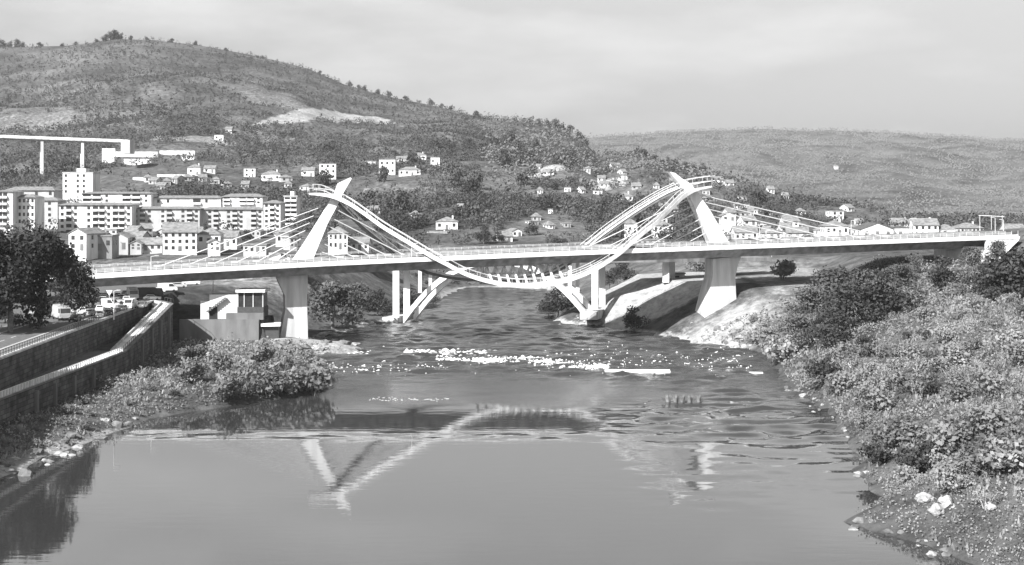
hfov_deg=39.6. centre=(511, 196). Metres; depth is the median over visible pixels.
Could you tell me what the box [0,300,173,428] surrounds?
promenade wall
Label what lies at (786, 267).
bush
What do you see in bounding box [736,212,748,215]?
house
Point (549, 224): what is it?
house
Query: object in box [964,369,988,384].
bush
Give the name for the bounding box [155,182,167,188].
house
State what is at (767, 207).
hillside tree
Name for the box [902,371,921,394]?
bush
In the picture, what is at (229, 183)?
house
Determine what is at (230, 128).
house
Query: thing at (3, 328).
pavement
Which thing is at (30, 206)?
apartment block
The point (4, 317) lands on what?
broadleaf tree
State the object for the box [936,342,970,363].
bush
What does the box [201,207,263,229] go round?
apartment block
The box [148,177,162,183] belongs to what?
house
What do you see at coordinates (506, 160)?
hillside tree
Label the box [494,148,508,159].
hillside tree
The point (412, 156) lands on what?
hillside tree
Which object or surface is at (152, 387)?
bush
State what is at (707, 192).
house
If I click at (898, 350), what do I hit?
bush
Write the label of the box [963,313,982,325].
dry shrub
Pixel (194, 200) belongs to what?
window
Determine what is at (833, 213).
house
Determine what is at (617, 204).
hillside tree
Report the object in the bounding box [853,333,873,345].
bush
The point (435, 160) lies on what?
house
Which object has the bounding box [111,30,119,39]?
hillside tree
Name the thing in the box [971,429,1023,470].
bush
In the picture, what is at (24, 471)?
rock
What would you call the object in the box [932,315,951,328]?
dry shrub
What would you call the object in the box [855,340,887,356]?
bush
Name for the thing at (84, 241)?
house
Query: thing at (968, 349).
bush
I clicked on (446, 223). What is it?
house
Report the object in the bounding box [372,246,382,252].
broadleaf tree
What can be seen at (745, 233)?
house
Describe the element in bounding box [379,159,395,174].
house
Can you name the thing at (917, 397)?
grass clump
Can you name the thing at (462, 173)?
hillside tree
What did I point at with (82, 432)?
dry grass
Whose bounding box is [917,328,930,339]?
bush
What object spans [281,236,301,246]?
house
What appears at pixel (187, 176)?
house
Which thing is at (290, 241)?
house
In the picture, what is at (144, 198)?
apartment block
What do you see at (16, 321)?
broadleaf tree
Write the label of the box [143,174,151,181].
house
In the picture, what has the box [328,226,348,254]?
house
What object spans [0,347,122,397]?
balustrade
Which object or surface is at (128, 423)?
rock
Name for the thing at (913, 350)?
bush
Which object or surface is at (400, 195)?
hillside tree
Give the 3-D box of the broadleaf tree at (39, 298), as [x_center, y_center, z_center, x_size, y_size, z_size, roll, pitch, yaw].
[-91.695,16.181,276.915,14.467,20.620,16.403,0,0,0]
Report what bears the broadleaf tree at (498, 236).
on the ground at (670, 305)
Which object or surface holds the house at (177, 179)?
on the ground at (670, 305)
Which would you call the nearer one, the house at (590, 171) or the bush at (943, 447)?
the bush at (943, 447)
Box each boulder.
[318,331,331,335]
[915,492,934,503]
[928,503,944,515]
[937,495,954,510]
[984,501,996,511]
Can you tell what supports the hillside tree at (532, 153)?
on the ground at (670, 305)
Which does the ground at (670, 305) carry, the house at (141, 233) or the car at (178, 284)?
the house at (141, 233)
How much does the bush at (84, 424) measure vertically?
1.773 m
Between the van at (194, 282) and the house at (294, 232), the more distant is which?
the house at (294, 232)
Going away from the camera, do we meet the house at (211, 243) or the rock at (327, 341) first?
the rock at (327, 341)
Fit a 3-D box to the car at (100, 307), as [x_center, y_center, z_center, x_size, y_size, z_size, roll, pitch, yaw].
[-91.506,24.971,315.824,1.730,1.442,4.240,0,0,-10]
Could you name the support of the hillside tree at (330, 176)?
on the ground at (670, 305)
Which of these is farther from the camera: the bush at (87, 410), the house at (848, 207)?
the house at (848, 207)
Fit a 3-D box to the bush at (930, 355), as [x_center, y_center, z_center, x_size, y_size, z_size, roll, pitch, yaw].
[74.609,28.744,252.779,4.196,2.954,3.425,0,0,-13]
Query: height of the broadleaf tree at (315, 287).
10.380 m
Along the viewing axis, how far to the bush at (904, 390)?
234.16 m
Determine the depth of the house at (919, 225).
575.52 m
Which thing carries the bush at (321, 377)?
on the ground at (670, 305)
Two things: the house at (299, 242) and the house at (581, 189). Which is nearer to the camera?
the house at (299, 242)
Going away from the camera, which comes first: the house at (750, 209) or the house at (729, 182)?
the house at (750, 209)
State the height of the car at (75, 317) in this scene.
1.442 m
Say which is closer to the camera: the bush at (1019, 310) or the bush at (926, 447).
the bush at (926, 447)
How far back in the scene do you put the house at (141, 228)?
574.59 m
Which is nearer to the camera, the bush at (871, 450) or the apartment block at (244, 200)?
the bush at (871, 450)
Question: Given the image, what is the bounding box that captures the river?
[0,287,972,564]
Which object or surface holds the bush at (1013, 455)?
on the ground at (670, 305)
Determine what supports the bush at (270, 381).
on the ground at (670, 305)
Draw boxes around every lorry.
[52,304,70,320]
[72,295,100,308]
[126,287,138,299]
[133,287,162,297]
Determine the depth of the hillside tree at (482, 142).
1239.94 m
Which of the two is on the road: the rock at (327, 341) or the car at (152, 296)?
the car at (152, 296)
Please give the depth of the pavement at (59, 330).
260.95 m
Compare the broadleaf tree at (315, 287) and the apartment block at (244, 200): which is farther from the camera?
the apartment block at (244, 200)
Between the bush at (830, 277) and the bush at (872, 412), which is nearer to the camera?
the bush at (872, 412)
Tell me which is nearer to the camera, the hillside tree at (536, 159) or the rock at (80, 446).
the rock at (80, 446)
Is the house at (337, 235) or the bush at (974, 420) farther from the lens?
the house at (337, 235)
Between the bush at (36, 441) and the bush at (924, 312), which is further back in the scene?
the bush at (924, 312)
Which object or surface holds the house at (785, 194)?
on the ground at (670, 305)
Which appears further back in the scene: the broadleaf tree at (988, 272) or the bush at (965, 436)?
the broadleaf tree at (988, 272)
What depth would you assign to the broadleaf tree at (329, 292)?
395.85 m
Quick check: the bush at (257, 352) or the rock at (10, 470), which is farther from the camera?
the bush at (257, 352)
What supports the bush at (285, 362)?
on the ground at (670, 305)
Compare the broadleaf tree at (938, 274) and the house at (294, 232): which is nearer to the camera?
the broadleaf tree at (938, 274)
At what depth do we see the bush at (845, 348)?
280.70 m
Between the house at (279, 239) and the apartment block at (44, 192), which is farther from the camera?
the apartment block at (44, 192)
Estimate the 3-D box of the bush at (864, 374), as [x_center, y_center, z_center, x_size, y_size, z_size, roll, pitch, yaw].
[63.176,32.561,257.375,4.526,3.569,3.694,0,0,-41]
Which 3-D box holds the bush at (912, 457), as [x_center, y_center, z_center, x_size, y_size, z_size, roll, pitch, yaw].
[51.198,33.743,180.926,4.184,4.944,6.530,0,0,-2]
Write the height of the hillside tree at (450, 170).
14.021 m
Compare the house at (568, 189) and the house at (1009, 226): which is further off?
the house at (568, 189)
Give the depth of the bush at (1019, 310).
273.92 m
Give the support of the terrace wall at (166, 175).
on the ground at (670, 305)
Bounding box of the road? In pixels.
[0,282,181,348]
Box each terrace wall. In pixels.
[102,148,115,162]
[116,152,157,157]
[116,159,151,164]
[133,177,143,180]
[157,175,183,176]
[160,151,194,155]
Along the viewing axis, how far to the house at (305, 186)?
877.58 m
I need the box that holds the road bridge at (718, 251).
[36,172,1019,338]
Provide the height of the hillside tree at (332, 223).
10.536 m
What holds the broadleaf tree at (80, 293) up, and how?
on the ground at (670, 305)
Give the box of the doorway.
[209,307,216,318]
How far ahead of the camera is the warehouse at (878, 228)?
570.00 m
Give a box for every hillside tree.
[0,40,7,47]
[14,38,20,47]
[100,33,108,40]
[107,31,115,39]
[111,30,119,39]
[300,191,314,201]
[314,168,329,184]
[319,140,334,151]
[325,173,332,184]
[326,216,339,234]
[334,154,342,165]
[348,191,365,207]
[351,204,366,219]
[362,187,383,204]
[375,165,389,181]
[379,195,396,212]
[390,149,398,155]
[390,188,410,211]
[405,149,419,162]
[406,189,418,198]
[428,98,434,104]
[431,137,441,149]
[442,162,456,180]
[446,168,466,185]
[450,201,462,216]
[458,177,481,193]
[461,197,483,216]
[465,171,483,182]
[466,137,475,145]
[480,140,491,148]
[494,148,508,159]
[495,153,503,164]
[498,151,512,168]
[504,129,515,141]
[511,138,522,149]
[514,151,525,164]
[515,169,530,184]
[525,149,536,159]
[526,161,537,173]
[530,137,539,148]
[531,155,543,163]
[549,179,558,189]
[550,118,559,127]
[554,149,566,162]
[564,125,574,134]
[564,158,573,170]
[566,148,575,158]
[575,130,585,138]
[595,191,613,204]
[595,195,612,215]
[599,209,617,222]
[607,201,621,211]
[610,191,625,205]
[620,197,630,209]
[623,208,646,225]
[633,190,644,202]
[638,147,649,156]
[678,197,690,214]
[748,185,772,206]
[757,202,773,219]
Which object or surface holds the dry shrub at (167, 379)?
on the ground at (670, 305)
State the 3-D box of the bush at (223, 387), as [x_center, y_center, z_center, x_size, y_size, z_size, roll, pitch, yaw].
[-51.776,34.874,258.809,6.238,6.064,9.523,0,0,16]
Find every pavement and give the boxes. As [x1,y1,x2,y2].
[0,317,47,332]
[1,299,151,354]
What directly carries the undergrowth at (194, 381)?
on the ground at (670, 305)
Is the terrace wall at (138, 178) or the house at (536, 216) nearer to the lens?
the house at (536, 216)
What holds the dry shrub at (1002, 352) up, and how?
on the ground at (670, 305)
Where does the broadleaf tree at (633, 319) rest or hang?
on the ground at (670, 305)
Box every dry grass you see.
[0,339,313,459]
[719,264,1023,552]
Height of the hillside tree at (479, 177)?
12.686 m
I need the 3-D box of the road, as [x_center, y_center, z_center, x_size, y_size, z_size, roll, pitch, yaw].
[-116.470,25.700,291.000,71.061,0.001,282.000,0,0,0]
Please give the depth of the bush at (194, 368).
269.07 m
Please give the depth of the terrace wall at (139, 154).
1041.99 m
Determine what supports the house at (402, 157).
on the ground at (670, 305)
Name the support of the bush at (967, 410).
on the ground at (670, 305)
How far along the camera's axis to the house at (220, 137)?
1107.88 m
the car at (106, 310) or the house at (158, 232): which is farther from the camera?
the house at (158, 232)
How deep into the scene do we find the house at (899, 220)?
701.89 m
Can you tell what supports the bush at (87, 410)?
on the ground at (670, 305)
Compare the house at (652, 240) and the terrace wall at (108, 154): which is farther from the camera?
the terrace wall at (108, 154)
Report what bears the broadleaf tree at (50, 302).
on the ground at (670, 305)
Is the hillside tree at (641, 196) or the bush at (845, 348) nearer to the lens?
the bush at (845, 348)
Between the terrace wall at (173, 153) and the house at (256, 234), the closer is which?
the house at (256, 234)
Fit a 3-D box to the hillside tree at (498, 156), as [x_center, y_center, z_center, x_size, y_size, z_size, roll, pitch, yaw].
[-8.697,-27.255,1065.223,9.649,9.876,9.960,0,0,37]
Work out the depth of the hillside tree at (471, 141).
1240.06 m
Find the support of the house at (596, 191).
on the ground at (670, 305)
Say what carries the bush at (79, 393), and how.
on the ground at (670, 305)
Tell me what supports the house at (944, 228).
on the ground at (670, 305)
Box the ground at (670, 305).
[0,39,1023,564]
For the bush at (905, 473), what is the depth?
177.33 m
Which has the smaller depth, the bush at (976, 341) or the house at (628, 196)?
the bush at (976, 341)
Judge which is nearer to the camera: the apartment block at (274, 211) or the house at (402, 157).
the apartment block at (274, 211)
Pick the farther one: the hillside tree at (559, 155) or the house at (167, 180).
the hillside tree at (559, 155)
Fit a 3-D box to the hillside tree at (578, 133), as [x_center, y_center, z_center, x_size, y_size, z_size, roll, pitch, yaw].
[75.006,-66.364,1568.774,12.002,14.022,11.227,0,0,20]
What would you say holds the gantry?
on the ground at (670, 305)
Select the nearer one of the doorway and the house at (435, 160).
the doorway
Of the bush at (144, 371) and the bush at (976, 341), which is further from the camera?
the bush at (144, 371)
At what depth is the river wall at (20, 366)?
264.13 m
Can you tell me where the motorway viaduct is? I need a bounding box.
[0,135,134,173]
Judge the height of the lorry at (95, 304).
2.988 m
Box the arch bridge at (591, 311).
[382,256,771,322]
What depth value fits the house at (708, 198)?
819.09 m
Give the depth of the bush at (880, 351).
269.54 m
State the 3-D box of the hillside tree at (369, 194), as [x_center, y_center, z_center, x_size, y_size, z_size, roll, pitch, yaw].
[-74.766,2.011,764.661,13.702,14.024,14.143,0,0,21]
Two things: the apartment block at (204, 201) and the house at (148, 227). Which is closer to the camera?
the house at (148, 227)
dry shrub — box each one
[160,377,172,385]
[831,360,852,374]
[843,353,860,366]
[873,364,894,376]
[885,327,899,334]
[904,355,930,369]
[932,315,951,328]
[939,367,963,380]
[950,364,970,376]
[958,317,976,330]
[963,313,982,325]
[970,488,1001,507]
[994,351,1005,359]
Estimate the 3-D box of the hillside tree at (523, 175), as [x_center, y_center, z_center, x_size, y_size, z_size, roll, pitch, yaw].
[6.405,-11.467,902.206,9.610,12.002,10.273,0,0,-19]
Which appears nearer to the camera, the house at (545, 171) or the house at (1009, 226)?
the house at (1009, 226)
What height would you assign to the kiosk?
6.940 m
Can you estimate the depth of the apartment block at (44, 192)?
700.80 m
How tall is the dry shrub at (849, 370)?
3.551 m
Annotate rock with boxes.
[2,468,15,473]
[18,467,32,476]
[29,447,44,454]
[61,438,70,443]
[65,432,76,438]
[71,444,83,448]
[97,435,109,438]
[100,418,111,422]
[112,421,123,427]
[124,421,133,426]
[258,337,272,344]
[280,339,290,345]
[301,344,311,348]
[311,345,323,351]
[320,339,331,342]
[338,340,351,344]
[852,517,863,523]
[883,529,892,534]
[926,550,936,555]
[939,547,948,551]
[941,552,952,555]
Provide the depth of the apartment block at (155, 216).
648.00 m
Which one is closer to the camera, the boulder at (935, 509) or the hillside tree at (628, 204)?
the boulder at (935, 509)
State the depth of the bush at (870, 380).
251.13 m
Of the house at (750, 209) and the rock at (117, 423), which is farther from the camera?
the house at (750, 209)
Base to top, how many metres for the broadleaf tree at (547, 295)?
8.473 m
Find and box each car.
[68,314,81,321]
[83,309,95,315]
[95,305,104,310]
[95,310,103,317]
[105,309,112,314]
[111,297,123,303]
[115,304,127,310]
[136,301,147,308]
[143,294,160,299]
[174,282,186,287]
[797,235,812,237]
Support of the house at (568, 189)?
on the ground at (670, 305)
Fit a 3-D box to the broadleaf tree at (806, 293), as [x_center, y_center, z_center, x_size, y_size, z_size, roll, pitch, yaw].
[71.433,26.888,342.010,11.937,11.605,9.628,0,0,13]
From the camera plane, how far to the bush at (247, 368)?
271.78 m
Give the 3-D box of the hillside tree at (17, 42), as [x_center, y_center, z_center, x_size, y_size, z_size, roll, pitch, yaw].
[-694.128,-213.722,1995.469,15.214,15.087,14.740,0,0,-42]
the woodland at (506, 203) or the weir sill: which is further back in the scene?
the woodland at (506, 203)
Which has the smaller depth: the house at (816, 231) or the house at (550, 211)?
the house at (816, 231)
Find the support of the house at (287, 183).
on the ground at (670, 305)
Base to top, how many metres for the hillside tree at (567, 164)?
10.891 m
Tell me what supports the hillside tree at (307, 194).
on the ground at (670, 305)
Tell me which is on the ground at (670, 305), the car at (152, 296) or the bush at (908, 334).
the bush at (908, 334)
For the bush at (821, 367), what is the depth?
267.06 m
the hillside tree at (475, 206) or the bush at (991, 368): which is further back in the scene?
the hillside tree at (475, 206)
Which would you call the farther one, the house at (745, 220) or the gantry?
the house at (745, 220)
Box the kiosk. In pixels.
[235,288,269,316]
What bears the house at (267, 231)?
on the ground at (670, 305)
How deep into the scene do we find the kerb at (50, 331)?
266.65 m
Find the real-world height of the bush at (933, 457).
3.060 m
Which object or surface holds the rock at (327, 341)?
on the ground at (670, 305)
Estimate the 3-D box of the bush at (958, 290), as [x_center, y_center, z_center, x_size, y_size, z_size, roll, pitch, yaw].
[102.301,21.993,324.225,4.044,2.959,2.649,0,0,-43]
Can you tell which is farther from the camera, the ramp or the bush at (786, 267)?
the bush at (786, 267)
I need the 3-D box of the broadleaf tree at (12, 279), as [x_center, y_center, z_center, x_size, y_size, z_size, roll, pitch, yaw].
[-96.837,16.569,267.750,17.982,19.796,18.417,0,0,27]
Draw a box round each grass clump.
[0,436,8,444]
[16,423,25,433]
[17,416,26,423]
[121,398,131,405]
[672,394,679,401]
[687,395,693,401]
[911,393,922,402]
[947,306,957,313]
[1004,315,1011,322]
[1010,486,1021,494]
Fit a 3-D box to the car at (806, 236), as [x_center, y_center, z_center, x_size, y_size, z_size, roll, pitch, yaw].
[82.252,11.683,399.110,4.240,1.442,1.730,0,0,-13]
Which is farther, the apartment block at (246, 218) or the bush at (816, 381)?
the apartment block at (246, 218)
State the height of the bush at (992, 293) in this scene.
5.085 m
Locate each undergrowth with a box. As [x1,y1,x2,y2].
[0,332,345,461]
[578,251,1023,564]
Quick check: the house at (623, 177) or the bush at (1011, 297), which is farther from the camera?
the house at (623, 177)
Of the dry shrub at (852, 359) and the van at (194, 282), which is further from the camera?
the van at (194, 282)
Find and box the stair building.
[201,293,236,318]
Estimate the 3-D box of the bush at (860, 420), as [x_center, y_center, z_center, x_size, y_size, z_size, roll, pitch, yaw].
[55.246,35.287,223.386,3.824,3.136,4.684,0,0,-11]
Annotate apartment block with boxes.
[0,190,24,234]
[6,187,62,198]
[18,194,43,232]
[44,197,67,229]
[59,202,139,230]
[62,168,100,202]
[80,192,158,206]
[136,206,203,230]
[154,195,222,207]
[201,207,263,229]
[221,194,267,207]
[264,200,285,230]
[283,191,300,225]
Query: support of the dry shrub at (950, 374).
on the ground at (670, 305)
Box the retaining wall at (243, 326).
[179,313,263,340]
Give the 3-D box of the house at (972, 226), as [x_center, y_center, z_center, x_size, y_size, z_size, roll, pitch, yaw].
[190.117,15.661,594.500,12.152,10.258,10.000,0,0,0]
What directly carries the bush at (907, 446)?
on the ground at (670, 305)
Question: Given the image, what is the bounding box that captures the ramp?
[110,297,171,350]
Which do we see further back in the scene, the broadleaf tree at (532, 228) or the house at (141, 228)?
the broadleaf tree at (532, 228)
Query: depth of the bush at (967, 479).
161.25 m
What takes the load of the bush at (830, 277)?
on the ground at (670, 305)
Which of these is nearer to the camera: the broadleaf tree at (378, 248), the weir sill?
the weir sill
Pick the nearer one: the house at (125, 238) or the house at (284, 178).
the house at (125, 238)
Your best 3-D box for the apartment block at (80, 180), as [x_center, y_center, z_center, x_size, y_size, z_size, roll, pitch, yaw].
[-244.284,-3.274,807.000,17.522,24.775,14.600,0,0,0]
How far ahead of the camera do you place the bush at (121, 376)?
268.92 m
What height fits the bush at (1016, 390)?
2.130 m
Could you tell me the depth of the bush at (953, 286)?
327.85 m
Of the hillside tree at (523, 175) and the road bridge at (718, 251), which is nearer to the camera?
the road bridge at (718, 251)
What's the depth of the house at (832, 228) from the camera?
580.00 m
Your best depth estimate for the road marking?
267.90 m
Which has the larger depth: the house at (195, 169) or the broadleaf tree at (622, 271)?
the house at (195, 169)
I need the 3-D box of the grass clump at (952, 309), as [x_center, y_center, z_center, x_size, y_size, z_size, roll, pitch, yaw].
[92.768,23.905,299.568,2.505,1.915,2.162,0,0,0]
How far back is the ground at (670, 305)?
877.59 m
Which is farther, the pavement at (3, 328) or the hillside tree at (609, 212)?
the hillside tree at (609, 212)
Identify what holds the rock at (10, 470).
in the river
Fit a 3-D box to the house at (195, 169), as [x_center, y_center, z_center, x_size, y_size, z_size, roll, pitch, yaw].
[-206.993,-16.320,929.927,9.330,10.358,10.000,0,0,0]
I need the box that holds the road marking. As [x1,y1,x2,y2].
[2,298,142,346]
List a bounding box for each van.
[24,312,36,323]
[100,298,118,308]
[124,298,136,308]
[157,283,177,291]
[182,281,200,284]
[269,253,289,260]
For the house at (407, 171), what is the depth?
928.52 m
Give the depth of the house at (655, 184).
854.42 m
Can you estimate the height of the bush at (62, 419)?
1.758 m
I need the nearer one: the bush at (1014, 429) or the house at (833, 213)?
the bush at (1014, 429)
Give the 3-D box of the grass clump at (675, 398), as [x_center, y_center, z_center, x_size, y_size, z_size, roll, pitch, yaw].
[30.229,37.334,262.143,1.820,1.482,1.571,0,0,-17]
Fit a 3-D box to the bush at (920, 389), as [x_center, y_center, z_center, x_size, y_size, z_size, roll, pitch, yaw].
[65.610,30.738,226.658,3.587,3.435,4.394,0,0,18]
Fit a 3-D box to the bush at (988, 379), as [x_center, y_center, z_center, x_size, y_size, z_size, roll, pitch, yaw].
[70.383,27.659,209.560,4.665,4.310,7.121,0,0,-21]
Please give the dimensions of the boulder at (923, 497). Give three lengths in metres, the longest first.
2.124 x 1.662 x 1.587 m
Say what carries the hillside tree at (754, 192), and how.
on the ground at (670, 305)
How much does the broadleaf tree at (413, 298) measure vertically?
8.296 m
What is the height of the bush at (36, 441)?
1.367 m
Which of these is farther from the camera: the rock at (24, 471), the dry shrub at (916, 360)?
the dry shrub at (916, 360)
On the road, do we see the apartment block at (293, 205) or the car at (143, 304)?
the car at (143, 304)
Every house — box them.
[67,227,107,261]
[97,235,119,258]
[104,229,124,234]
[115,232,135,254]
[123,226,146,231]
[128,240,143,254]
[130,231,151,236]
[139,223,153,236]
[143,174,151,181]
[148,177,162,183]
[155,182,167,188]
[155,229,162,236]
[162,178,170,184]
[162,221,197,254]
[171,175,185,183]
[183,174,193,180]
[188,163,203,175]
[197,228,224,252]
[198,174,206,181]
[203,165,217,173]
[206,238,221,255]
[210,177,222,183]
[214,135,225,140]
[220,231,241,248]
[221,181,231,187]
[225,126,233,133]
[241,181,250,188]
[242,243,270,256]
[243,168,257,176]
[250,228,265,238]
[261,170,282,180]
[264,230,273,234]
[275,233,292,246]
[278,175,292,181]
[279,227,299,235]
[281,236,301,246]
[282,237,297,250]
[284,181,292,187]
[299,184,312,189]
[301,167,315,175]
[319,163,335,178]
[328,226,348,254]
[350,237,371,253]
[370,205,379,213]
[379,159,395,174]
[396,156,407,161]
[399,166,420,176]
[417,152,426,159]
[427,230,449,233]
[430,157,440,165]
[435,215,458,229]
[455,203,465,210]
[495,231,512,241]
[505,228,522,236]
[531,213,541,220]
[536,187,543,193]
[542,168,555,175]
[542,221,555,228]
[548,209,555,213]
[560,222,571,226]
[564,187,572,191]
[576,186,585,192]
[584,166,593,175]
[592,190,602,193]
[597,175,605,182]
[599,181,608,188]
[617,169,627,174]
[618,173,629,179]
[620,191,632,200]
[624,219,636,238]
[630,182,641,189]
[636,239,663,242]
[651,219,673,238]
[653,182,658,188]
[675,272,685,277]
[702,190,709,194]
[702,195,713,201]
[711,176,723,181]
[718,212,735,233]
[722,208,736,214]
[723,179,734,185]
[730,226,758,238]
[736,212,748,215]
[736,216,756,225]
[747,207,753,215]
[758,228,780,237]
[760,225,771,230]
[765,186,774,193]
[777,223,791,229]
[779,216,799,225]
[781,192,788,198]
[784,226,808,236]
[795,208,805,214]
[813,227,819,234]
[819,219,848,235]
[825,210,843,219]
[838,204,854,211]
[852,218,863,224]
[888,217,909,226]
[908,217,938,232]
[939,224,954,231]
[952,221,983,230]
[998,224,1023,229]
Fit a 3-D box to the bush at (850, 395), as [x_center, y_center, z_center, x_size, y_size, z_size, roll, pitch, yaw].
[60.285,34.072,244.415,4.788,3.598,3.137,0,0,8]
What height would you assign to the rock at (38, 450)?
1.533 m
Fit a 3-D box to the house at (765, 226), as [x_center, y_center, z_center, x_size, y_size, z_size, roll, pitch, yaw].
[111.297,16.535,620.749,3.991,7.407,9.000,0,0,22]
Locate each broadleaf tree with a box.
[0,228,17,326]
[0,231,56,332]
[0,310,18,322]
[13,227,79,328]
[13,314,31,326]
[44,299,58,316]
[49,246,100,312]
[241,229,253,241]
[307,279,364,327]
[307,281,342,312]
[336,281,374,323]
[361,289,392,315]
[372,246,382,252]
[391,288,419,308]
[419,286,440,303]
[460,217,477,233]
[471,225,491,243]
[491,231,503,242]
[524,221,538,234]
[536,292,564,309]
[538,287,574,315]
[548,236,561,245]
[598,270,620,288]
[609,262,638,281]
[622,305,650,330]
[675,222,687,233]
[783,285,831,327]
[783,311,815,352]
[798,312,852,347]
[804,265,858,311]
[816,280,885,331]
[836,268,877,296]
[858,268,921,316]
[884,261,923,289]
[903,254,925,270]
[925,255,968,290]
[957,247,983,273]
[961,263,994,293]
[971,250,1023,294]
[983,240,1008,255]
[993,245,1023,295]
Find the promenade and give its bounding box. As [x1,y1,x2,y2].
[15,351,108,385]
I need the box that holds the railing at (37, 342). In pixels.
[0,297,149,356]
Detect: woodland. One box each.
[0,35,1023,283]
[477,111,1023,216]
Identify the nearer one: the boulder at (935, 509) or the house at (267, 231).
the boulder at (935, 509)
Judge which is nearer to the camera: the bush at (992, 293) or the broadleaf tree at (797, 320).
the bush at (992, 293)
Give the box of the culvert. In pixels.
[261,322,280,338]
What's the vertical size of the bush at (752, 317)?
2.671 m
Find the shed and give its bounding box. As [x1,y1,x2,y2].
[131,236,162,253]
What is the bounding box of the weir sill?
[605,369,669,373]
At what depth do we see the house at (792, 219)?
660.89 m
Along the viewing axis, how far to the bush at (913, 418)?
199.69 m
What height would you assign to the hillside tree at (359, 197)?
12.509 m
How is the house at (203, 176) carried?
on the ground at (670, 305)
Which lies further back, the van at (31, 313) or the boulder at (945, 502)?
the van at (31, 313)
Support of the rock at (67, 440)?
on the ground at (670, 305)
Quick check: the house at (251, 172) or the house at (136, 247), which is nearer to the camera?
the house at (136, 247)
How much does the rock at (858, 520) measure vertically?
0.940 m
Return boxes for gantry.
[978,215,1003,229]
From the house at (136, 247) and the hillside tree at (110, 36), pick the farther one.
the hillside tree at (110, 36)
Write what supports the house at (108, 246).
on the ground at (670, 305)
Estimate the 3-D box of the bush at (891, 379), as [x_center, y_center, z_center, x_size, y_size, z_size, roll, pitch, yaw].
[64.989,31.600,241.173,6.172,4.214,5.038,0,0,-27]
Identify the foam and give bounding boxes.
[327,345,750,400]
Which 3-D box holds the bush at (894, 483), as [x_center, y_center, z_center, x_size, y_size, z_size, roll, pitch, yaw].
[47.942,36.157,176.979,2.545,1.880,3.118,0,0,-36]
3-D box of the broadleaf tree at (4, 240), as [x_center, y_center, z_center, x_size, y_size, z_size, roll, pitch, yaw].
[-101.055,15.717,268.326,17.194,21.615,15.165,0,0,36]
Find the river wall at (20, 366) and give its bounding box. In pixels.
[0,299,155,390]
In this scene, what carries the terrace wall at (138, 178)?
on the ground at (670, 305)
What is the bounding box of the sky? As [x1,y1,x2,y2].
[0,0,1023,140]
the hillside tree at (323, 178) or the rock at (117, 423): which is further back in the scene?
the hillside tree at (323, 178)
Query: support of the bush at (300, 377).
on the ground at (670, 305)
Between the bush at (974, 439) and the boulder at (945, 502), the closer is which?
the boulder at (945, 502)
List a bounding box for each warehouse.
[852,222,894,234]
[888,226,909,233]
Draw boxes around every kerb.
[0,299,140,349]
[0,317,48,333]
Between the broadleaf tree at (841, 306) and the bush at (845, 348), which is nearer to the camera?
the bush at (845, 348)
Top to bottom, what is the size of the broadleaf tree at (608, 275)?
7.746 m
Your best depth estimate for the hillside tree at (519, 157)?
1057.64 m
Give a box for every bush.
[30,438,41,445]
[56,416,67,424]
[60,404,77,413]
[72,392,83,398]
[77,420,89,429]
[81,396,92,403]
[84,408,92,415]
[116,373,129,380]
[140,368,151,376]
[148,384,159,390]
[167,388,179,396]
[174,356,209,382]
[177,348,188,354]
[183,344,211,358]
[203,350,236,370]
[208,370,247,401]
[223,358,262,382]
[239,367,290,397]
[245,341,277,364]
[262,353,295,373]
[278,366,313,395]
[293,350,319,366]
[296,360,304,366]
[303,359,337,394]
[684,262,704,271]
[747,314,759,322]
[747,323,777,345]
[757,317,768,325]
[758,332,801,361]
[770,258,798,279]
[775,318,790,330]
[794,302,806,310]
[803,356,841,385]
[804,372,827,387]
[816,348,837,359]
[822,370,859,393]
[834,342,861,358]
[848,367,869,382]
[849,385,869,401]
[850,411,875,428]
[851,385,903,410]
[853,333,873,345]
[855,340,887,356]
[856,441,894,465]
[862,409,879,416]
[863,362,882,370]
[867,376,878,384]
[867,419,917,449]
[871,414,929,445]
[874,344,887,356]
[874,371,907,391]
[881,358,902,368]
[885,478,905,489]
[888,344,908,357]
[890,414,921,429]
[891,465,921,482]
[893,443,932,473]
[894,442,919,457]
[895,387,909,393]
[902,332,911,338]
[902,343,930,357]
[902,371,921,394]
[903,290,927,305]
[908,371,938,390]
[910,378,943,396]
[912,379,933,395]
[913,305,936,319]
[916,431,951,456]
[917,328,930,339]
[920,350,940,361]
[922,434,963,456]
[923,452,950,469]
[925,356,957,372]
[927,415,970,454]
[932,328,956,342]
[933,461,962,490]
[934,451,986,476]
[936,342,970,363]
[938,378,975,401]
[942,281,963,297]
[944,371,966,381]
[952,426,987,446]
[953,340,975,355]
[955,286,966,295]
[955,442,982,461]
[956,309,972,318]
[956,472,976,487]
[958,404,1023,436]
[962,404,982,417]
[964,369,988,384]
[966,336,983,347]
[966,437,979,446]
[967,413,981,433]
[968,358,999,372]
[970,369,1012,394]
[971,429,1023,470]
[975,364,1003,373]
[975,433,1023,472]
[979,349,991,357]
[981,327,1023,349]
[983,284,1004,304]
[987,319,998,324]
[995,292,1019,302]
[996,419,1023,440]
[1003,340,1023,362]
[1008,386,1023,395]
[1014,396,1023,415]
[1015,304,1023,317]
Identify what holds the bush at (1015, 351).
on the ground at (670, 305)
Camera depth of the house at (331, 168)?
919.44 m
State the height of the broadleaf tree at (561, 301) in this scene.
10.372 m

